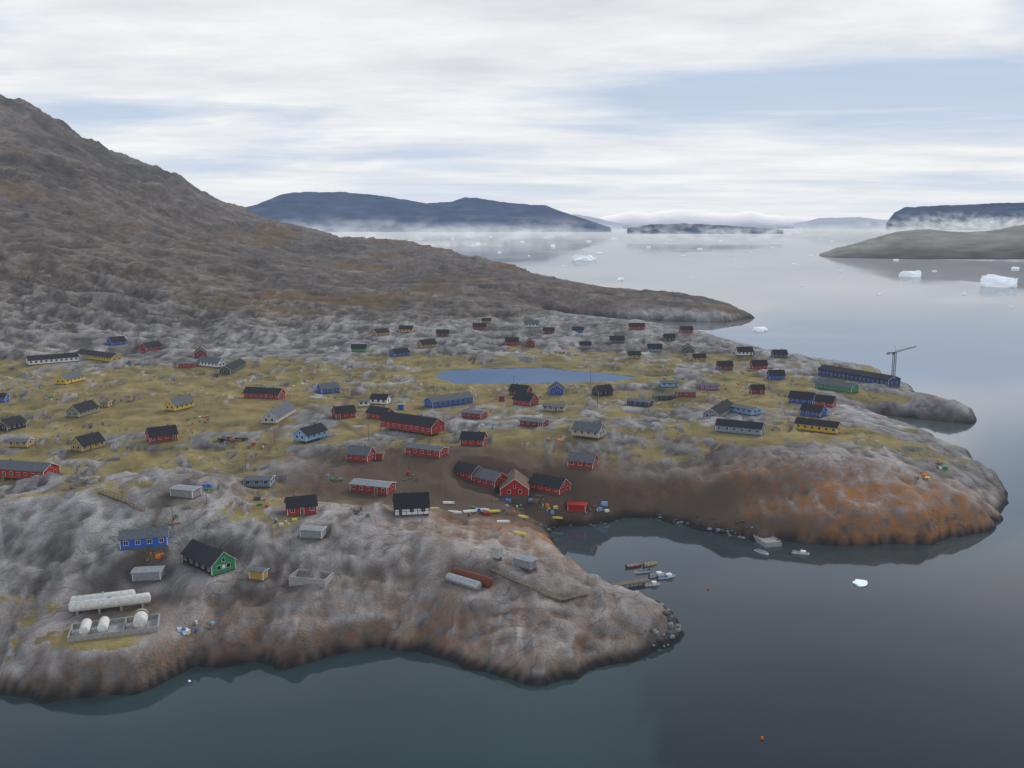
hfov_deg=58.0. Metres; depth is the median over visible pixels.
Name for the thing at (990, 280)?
icebergs
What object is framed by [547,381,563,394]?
blue house
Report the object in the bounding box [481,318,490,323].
house
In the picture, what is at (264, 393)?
red house
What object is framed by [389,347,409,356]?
blue house
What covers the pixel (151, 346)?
red house
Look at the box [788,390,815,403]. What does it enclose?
blue house
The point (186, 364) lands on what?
red house
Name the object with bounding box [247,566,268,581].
shed
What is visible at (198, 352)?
red house
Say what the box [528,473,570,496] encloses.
red house
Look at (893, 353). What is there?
harbour crane
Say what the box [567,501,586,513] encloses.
shipping container
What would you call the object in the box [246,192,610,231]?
mountain
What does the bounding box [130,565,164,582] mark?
shed
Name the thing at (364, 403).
white house
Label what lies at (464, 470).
red house
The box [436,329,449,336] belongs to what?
red house
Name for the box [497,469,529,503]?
red house
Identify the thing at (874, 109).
sky
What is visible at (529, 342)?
red house
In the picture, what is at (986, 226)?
cloud
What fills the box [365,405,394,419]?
red house
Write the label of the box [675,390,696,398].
red house
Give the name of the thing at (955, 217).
mesa
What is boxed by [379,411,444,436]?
red house
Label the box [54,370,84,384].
yellow house
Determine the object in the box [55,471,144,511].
stairs
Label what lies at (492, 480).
red house
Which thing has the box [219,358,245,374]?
dark green house
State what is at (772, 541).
quay ramp
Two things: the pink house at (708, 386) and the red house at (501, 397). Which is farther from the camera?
the pink house at (708, 386)
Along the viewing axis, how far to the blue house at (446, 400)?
501.66 m
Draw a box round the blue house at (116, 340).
[106,335,126,345]
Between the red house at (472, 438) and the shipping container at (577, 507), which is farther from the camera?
the red house at (472, 438)
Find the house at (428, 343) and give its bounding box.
[416,338,436,347]
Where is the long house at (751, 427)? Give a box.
[715,418,765,435]
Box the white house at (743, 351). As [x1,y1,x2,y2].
[735,347,753,357]
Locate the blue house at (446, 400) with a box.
[423,391,473,407]
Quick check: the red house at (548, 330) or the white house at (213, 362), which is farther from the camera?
the red house at (548, 330)
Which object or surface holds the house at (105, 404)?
on the terrain ground
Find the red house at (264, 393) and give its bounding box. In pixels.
[242,387,285,399]
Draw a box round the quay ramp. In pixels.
[753,535,781,547]
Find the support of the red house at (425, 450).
on the terrain ground
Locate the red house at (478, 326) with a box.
[472,323,486,329]
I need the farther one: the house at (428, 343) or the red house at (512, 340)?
the red house at (512, 340)
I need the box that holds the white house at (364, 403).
[358,400,369,406]
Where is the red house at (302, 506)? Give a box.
[284,494,317,516]
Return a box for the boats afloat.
[625,548,808,586]
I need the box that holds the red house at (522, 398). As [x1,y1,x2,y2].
[512,391,539,406]
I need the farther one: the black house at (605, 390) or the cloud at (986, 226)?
the cloud at (986, 226)
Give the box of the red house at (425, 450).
[404,443,448,458]
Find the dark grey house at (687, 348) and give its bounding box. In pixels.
[681,343,694,352]
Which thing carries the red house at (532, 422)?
on the terrain ground
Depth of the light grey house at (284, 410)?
457.56 m
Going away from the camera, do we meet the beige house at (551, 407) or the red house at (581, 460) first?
the red house at (581, 460)
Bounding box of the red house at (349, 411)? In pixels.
[331,404,356,419]
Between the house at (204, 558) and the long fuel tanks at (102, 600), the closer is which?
the long fuel tanks at (102, 600)
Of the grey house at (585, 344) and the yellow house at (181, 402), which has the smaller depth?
the yellow house at (181, 402)
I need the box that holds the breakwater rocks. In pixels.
[535,512,757,651]
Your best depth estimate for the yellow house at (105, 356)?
659.50 m
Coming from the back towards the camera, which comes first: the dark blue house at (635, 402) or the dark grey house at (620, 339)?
the dark grey house at (620, 339)
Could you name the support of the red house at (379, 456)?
on the terrain ground
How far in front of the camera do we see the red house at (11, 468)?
360.84 m
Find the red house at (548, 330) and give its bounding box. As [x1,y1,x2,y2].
[543,327,554,334]
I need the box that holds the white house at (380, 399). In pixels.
[369,393,391,404]
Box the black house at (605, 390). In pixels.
[591,383,613,396]
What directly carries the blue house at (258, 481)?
on the terrain ground
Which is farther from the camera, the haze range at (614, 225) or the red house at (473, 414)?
the haze range at (614, 225)
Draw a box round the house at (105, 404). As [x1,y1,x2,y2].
[98,401,111,407]
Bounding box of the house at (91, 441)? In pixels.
[69,431,105,452]
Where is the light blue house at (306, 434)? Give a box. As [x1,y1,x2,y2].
[293,422,327,443]
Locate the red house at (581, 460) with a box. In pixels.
[567,451,598,469]
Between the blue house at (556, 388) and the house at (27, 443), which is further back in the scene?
the blue house at (556, 388)
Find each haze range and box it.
[571,214,622,229]
[794,217,887,229]
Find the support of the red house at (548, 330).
on the terrain ground
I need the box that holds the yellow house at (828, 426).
[794,417,841,434]
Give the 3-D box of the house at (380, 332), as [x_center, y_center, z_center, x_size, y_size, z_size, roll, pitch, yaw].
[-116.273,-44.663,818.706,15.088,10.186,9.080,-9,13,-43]
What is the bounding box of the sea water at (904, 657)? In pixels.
[0,229,1023,767]
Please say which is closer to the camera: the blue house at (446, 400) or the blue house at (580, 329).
the blue house at (446, 400)
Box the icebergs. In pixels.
[188,236,1019,681]
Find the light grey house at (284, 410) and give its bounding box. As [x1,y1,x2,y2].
[261,400,295,424]
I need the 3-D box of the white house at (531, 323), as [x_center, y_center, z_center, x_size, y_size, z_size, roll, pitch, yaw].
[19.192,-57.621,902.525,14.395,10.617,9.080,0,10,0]
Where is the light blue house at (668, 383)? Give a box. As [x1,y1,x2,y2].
[659,380,679,387]
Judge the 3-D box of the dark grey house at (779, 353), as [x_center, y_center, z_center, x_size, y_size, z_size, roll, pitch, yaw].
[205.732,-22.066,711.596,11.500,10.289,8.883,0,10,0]
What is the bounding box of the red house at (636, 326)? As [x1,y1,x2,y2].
[628,322,644,329]
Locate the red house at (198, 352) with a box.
[193,347,208,357]
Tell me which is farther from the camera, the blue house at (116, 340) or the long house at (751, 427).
the blue house at (116, 340)
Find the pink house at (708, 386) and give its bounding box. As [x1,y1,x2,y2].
[699,383,719,389]
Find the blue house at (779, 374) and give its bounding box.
[766,369,785,379]
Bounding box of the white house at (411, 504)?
[393,491,429,517]
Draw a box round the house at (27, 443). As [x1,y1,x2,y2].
[7,438,34,448]
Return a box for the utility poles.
[93,331,862,556]
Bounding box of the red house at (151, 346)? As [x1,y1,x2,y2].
[139,340,162,351]
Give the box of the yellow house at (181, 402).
[163,395,194,411]
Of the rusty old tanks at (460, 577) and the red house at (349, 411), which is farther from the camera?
the red house at (349, 411)
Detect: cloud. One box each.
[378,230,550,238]
[683,230,789,235]
[909,223,1023,229]
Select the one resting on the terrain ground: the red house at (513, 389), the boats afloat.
the red house at (513, 389)
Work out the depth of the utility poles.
475.78 m
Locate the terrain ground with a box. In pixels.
[0,94,1008,703]
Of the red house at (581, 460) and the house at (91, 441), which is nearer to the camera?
the red house at (581, 460)
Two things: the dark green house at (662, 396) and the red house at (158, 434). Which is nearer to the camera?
the red house at (158, 434)
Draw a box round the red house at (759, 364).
[750,359,767,368]
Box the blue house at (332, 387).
[316,381,340,393]
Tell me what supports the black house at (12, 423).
on the terrain ground
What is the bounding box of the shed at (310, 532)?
[299,525,326,539]
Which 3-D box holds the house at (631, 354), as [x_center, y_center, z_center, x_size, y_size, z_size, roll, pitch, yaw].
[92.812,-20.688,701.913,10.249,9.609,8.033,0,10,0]
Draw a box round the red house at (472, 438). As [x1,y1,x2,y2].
[459,430,487,446]
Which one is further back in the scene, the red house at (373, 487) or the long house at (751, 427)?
the long house at (751, 427)
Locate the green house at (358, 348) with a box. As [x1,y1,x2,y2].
[350,344,367,352]
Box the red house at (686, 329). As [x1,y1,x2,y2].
[679,325,693,333]
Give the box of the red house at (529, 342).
[524,338,534,347]
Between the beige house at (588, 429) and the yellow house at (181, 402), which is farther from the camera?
the yellow house at (181, 402)
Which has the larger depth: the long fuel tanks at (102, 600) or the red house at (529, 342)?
the red house at (529, 342)
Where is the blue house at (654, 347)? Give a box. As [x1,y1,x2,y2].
[646,344,662,351]
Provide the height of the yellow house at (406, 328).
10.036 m
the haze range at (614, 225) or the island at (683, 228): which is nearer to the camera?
the island at (683, 228)
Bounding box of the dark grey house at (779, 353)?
[771,349,787,357]
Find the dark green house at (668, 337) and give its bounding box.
[663,334,675,340]
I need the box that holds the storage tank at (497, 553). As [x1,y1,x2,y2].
[491,545,503,561]
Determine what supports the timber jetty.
on the terrain ground
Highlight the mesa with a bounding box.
[886,202,1023,229]
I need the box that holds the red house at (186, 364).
[177,362,196,367]
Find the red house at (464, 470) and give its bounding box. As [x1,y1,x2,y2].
[453,461,479,482]
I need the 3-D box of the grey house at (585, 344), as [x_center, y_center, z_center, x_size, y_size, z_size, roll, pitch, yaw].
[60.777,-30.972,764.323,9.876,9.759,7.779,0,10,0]
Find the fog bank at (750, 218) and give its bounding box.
[599,210,816,228]
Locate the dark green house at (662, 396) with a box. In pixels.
[652,393,674,400]
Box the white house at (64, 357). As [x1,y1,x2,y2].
[25,352,78,366]
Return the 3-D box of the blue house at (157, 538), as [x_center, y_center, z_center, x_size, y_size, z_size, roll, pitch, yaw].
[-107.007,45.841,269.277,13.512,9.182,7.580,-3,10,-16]
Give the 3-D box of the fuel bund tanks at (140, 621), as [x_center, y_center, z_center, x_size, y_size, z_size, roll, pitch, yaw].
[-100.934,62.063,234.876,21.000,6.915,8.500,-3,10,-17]
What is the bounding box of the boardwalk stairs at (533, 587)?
[489,565,589,599]
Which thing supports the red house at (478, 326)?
on the terrain ground
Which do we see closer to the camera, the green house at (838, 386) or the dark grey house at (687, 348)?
the green house at (838, 386)
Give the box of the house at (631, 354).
[627,350,640,358]
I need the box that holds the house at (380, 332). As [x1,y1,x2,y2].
[371,328,389,335]
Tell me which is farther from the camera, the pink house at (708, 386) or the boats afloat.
the pink house at (708, 386)
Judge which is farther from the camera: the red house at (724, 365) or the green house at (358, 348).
the green house at (358, 348)
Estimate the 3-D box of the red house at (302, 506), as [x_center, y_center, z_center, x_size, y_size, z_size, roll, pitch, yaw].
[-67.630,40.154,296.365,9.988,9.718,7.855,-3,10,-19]
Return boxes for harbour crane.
[887,346,915,375]
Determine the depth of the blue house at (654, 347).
754.17 m
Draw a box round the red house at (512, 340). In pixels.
[505,336,518,344]
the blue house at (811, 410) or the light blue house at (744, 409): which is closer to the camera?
the light blue house at (744, 409)
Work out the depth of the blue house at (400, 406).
486.01 m
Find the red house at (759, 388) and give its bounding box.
[749,383,765,394]
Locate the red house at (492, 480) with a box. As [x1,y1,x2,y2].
[472,467,507,492]
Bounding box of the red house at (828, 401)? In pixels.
[814,394,836,407]
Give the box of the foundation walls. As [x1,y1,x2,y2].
[289,569,333,587]
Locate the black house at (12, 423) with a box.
[0,415,26,431]
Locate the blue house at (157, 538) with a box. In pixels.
[118,525,169,552]
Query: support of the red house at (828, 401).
on the terrain ground
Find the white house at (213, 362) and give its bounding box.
[196,356,225,368]
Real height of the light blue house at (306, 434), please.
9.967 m
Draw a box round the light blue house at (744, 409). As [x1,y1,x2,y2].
[731,403,761,415]
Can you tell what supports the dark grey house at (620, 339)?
on the terrain ground
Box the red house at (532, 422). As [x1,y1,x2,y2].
[518,417,549,427]
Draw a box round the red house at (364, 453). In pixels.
[345,445,375,462]
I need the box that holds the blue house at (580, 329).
[572,326,583,332]
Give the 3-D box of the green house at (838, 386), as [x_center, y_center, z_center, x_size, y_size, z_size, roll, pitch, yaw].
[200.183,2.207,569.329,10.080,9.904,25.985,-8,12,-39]
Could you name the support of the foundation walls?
on the terrain ground
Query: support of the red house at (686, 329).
on the terrain ground
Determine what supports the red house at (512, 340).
on the terrain ground
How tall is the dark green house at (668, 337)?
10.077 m
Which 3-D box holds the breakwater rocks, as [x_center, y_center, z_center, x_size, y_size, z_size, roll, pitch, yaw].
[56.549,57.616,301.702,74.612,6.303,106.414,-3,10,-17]
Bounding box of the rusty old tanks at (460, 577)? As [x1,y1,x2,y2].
[445,567,492,590]
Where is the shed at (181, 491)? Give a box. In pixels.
[168,484,202,499]
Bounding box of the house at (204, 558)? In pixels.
[180,539,236,576]
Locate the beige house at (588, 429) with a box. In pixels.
[571,421,606,439]
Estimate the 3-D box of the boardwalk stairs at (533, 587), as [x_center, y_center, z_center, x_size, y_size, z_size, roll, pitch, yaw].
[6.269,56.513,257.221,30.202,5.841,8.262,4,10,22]
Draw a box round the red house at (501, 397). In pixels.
[498,395,505,400]
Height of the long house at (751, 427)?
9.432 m
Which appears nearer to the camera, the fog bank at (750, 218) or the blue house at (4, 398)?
the blue house at (4, 398)
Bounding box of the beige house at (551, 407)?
[542,403,567,411]
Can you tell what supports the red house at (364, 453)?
on the terrain ground
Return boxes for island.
[627,223,782,233]
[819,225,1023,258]
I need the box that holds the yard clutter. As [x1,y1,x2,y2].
[45,359,947,635]
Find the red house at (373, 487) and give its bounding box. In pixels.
[349,478,396,495]
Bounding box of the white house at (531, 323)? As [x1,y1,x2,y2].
[524,320,538,326]
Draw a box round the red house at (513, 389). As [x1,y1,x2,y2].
[508,383,532,395]
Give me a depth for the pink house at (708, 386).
568.83 m
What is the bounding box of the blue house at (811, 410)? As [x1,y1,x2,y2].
[799,402,827,417]
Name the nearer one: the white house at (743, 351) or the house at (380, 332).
the white house at (743, 351)
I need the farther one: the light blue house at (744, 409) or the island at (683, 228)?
the island at (683, 228)
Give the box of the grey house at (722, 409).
[703,399,732,417]
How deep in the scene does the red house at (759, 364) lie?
659.57 m
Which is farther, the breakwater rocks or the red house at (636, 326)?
the red house at (636, 326)
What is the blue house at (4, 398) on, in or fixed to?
on the terrain ground
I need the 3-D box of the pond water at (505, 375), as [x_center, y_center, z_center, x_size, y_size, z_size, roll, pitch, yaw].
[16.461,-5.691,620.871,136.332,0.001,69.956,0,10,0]
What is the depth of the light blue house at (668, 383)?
561.95 m
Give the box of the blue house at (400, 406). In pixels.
[397,403,404,409]
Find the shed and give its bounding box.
[511,553,538,572]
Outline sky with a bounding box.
[0,0,1023,219]
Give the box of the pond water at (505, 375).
[436,368,635,383]
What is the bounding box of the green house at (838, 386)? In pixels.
[814,378,859,393]
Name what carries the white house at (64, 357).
on the terrain ground
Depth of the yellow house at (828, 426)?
417.32 m
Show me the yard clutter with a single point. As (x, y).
(357, 511)
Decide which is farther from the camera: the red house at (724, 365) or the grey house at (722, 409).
the red house at (724, 365)
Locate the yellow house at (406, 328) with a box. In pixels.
[399,325,412,332]
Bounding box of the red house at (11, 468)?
[0,459,59,480]
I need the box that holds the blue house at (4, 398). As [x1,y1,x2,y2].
[0,392,9,402]
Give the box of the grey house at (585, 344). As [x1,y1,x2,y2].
[579,341,591,348]
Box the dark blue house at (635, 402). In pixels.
[626,398,653,406]
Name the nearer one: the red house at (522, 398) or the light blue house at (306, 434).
the light blue house at (306, 434)
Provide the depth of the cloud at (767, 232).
6614.85 m
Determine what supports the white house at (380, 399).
on the terrain ground
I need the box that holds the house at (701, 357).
[691,353,706,361]
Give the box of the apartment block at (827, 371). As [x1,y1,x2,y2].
[817,365,901,387]
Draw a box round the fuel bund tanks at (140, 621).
[67,609,159,642]
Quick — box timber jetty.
[611,578,650,586]
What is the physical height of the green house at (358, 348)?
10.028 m
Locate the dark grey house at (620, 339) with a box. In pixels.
[609,335,624,343]
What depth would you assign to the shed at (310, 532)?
277.35 m
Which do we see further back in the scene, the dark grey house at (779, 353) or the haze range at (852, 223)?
the haze range at (852, 223)
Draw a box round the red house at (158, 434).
[145,424,177,443]
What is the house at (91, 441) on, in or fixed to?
on the terrain ground
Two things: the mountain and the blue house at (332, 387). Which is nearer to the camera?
the blue house at (332, 387)
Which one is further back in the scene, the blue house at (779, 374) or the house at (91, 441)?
the blue house at (779, 374)
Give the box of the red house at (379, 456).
[375,452,383,460]
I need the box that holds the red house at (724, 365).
[716,360,733,370]
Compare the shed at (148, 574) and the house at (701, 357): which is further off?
the house at (701, 357)
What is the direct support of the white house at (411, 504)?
on the terrain ground
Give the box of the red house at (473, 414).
[460,409,488,419]
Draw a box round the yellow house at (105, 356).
[77,349,122,362]
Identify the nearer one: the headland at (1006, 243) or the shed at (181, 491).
the shed at (181, 491)
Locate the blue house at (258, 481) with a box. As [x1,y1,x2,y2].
[242,475,275,487]
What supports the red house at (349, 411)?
on the terrain ground
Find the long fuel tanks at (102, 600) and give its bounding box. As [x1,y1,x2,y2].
[68,589,150,614]
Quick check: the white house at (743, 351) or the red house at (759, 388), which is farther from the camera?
the white house at (743, 351)
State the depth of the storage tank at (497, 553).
267.94 m
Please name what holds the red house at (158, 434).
on the terrain ground

